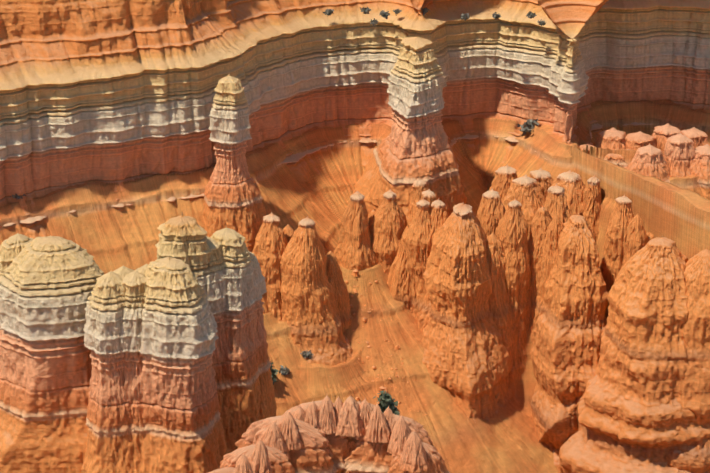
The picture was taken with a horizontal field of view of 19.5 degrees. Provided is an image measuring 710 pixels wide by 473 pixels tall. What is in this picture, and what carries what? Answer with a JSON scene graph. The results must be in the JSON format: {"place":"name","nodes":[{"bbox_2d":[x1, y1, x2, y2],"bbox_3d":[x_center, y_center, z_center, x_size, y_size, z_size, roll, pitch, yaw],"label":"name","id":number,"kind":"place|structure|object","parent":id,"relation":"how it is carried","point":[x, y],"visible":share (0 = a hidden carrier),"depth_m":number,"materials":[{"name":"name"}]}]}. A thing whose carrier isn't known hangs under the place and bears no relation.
{"place":"outdoors","nodes":[
{"label":"outdoors","id":0,"kind":"place"},
{"bbox_2d":[0,0,709,238],"bbox_3d":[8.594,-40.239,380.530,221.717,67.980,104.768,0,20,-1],"label":"cliff","id":1,"kind":"structure","parent":0,"point":[119,92],"depth_m":394.96,"materials":[{"name":"orange stone"}]},
{"bbox_2d":[10,194,27,199],"bbox_3d":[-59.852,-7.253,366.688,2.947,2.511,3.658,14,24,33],"label":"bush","id":2,"kind":"object","parent":1,"relation":"on","point":[16,197],"visible":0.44,"depth_m":365.71,"materials":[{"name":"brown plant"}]},
{"bbox_2d":[323,9,333,16],"bbox_3d":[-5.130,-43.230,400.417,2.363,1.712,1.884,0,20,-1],"label":"bush","id":3,"kind":"object","parent":1,"relation":"on","point":[328,12],"visible":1,"depth_m":400.11,"materials":[{"name":"grey plant"}]},
{"bbox_2d":[360,7,370,13],"bbox_3d":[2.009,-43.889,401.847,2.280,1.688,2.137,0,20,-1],"label":"bush","id":4,"kind":"object","parent":1,"relation":"on","point":[367,10],"visible":1,"depth_m":401.42,"materials":[{"name":"grey plant"}]},
{"bbox_2d":[370,18,378,25],"bbox_3d":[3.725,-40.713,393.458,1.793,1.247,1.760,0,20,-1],"label":"bush","id":5,"kind":"object","parent":1,"relation":"on","point":[374,22],"visible":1,"depth_m":393.13,"materials":[{"name":"grey plant"}]},
{"bbox_2d":[381,11,389,18],"bbox_3d":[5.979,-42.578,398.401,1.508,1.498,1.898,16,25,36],"label":"bush","id":6,"kind":"object","parent":1,"relation":"on","point":[385,14],"visible":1,"depth_m":398.15,"materials":[{"name":"grey plant"}]},
{"bbox_2d":[393,9,400,15],"bbox_3d":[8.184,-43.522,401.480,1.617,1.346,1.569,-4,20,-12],"label":"bush","id":7,"kind":"object","parent":1,"relation":"on","point":[397,11],"visible":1,"depth_m":401.04,"materials":[{"name":"grey plant"}]},
{"bbox_2d":[422,8,428,15],"bbox_3d":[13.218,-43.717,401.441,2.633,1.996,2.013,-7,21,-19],"label":"bush","id":8,"kind":"object","parent":1,"relation":"on","point":[424,11],"visible":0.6,"depth_m":400.98,"materials":[{"name":"grey plant"}]},
{"bbox_2d":[461,13,468,20],"bbox_3d":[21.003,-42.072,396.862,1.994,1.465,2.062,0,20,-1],"label":"bush","id":9,"kind":"object","parent":1,"relation":"on","point":[465,16],"visible":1,"depth_m":396.53,"materials":[{"name":"grey plant"}]},
{"bbox_2d":[492,12,500,19],"bbox_3d":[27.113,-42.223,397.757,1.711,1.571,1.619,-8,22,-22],"label":"bush","id":10,"kind":"object","parent":1,"relation":"on","point":[496,16],"visible":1,"depth_m":397.50,"materials":[{"name":"grey plant"}]},
{"bbox_2d":[526,11,536,18],"bbox_3d":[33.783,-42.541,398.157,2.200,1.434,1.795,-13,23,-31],"label":"bush","id":11,"kind":"object","parent":1,"relation":"on","point":[530,15],"visible":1,"depth_m":397.90,"materials":[{"name":"grey plant"}]},
{"bbox_2d":[537,19,545,25],"bbox_3d":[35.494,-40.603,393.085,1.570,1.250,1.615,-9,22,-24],"label":"bush","id":12,"kind":"object","parent":1,"relation":"on","point":[542,22],"visible":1,"depth_m":392.76,"materials":[{"name":"grey plant"}]},
{"bbox_2d":[0,100,709,472],"bbox_3d":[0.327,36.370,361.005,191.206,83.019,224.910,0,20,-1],"label":"ground","id":13,"kind":"structure","parent":0,"point":[110,238],"depth_m":375.59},
{"bbox_2d":[270,362,279,384],"bbox_3d":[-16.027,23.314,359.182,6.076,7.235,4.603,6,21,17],"label":"tree","id":14,"kind":"object","parent":13,"relation":"on","point":[274,373],"visible":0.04,"depth_m":359.08,"materials":[{"name":"green plant"}]},
{"bbox_2d":[279,365,289,375],"bbox_3d":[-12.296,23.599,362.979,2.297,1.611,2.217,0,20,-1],"label":"bush","id":15,"kind":"object","parent":13,"relation":"on","point":[284,371],"visible":0.98,"depth_m":362.63,"materials":[{"name":"grey plant"}]},
{"bbox_2d":[300,350,312,358],"bbox_3d":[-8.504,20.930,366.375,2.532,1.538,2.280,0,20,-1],"label":"bush","id":16,"kind":"object","parent":13,"relation":"on","point":[307,354],"visible":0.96,"depth_m":366.10,"materials":[{"name":"grey plant"}]},
{"bbox_2d":[0,37,709,472],"bbox_3d":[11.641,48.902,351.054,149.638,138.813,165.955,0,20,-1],"label":"hoodoos","id":17,"kind":"object","parent":13,"relation":"on","point":[162,363],"depth_m":359.56,"materials":[{"name":"orange stone"}]},
{"bbox_2d":[373,391,399,414],"bbox_3d":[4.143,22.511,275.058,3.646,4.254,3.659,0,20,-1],"label":"shrub","id":18,"kind":"object","parent":17,"relation":"on","point":[385,400],"visible":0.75,"depth_m":274.59,"materials":[{"name":"green plant"}]},
{"bbox_2d":[329,269,447,458],"bbox_3d":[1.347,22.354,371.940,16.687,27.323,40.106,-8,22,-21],"label":"scree boulders","id":19,"kind":"object","parent":13,"relation":"on","point":[355,272],"visible":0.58,"depth_m":372.43,"materials":[{"name":"orange stone"}]},
{"bbox_2d":[517,119,539,134],"bbox_3d":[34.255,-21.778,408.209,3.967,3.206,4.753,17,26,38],"label":"bush","id":20,"kind":"object","parent":13,"relation":"on","point":[529,125],"visible":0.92,"depth_m":407.47,"materials":[{"name":"grey plant"}]}
]}

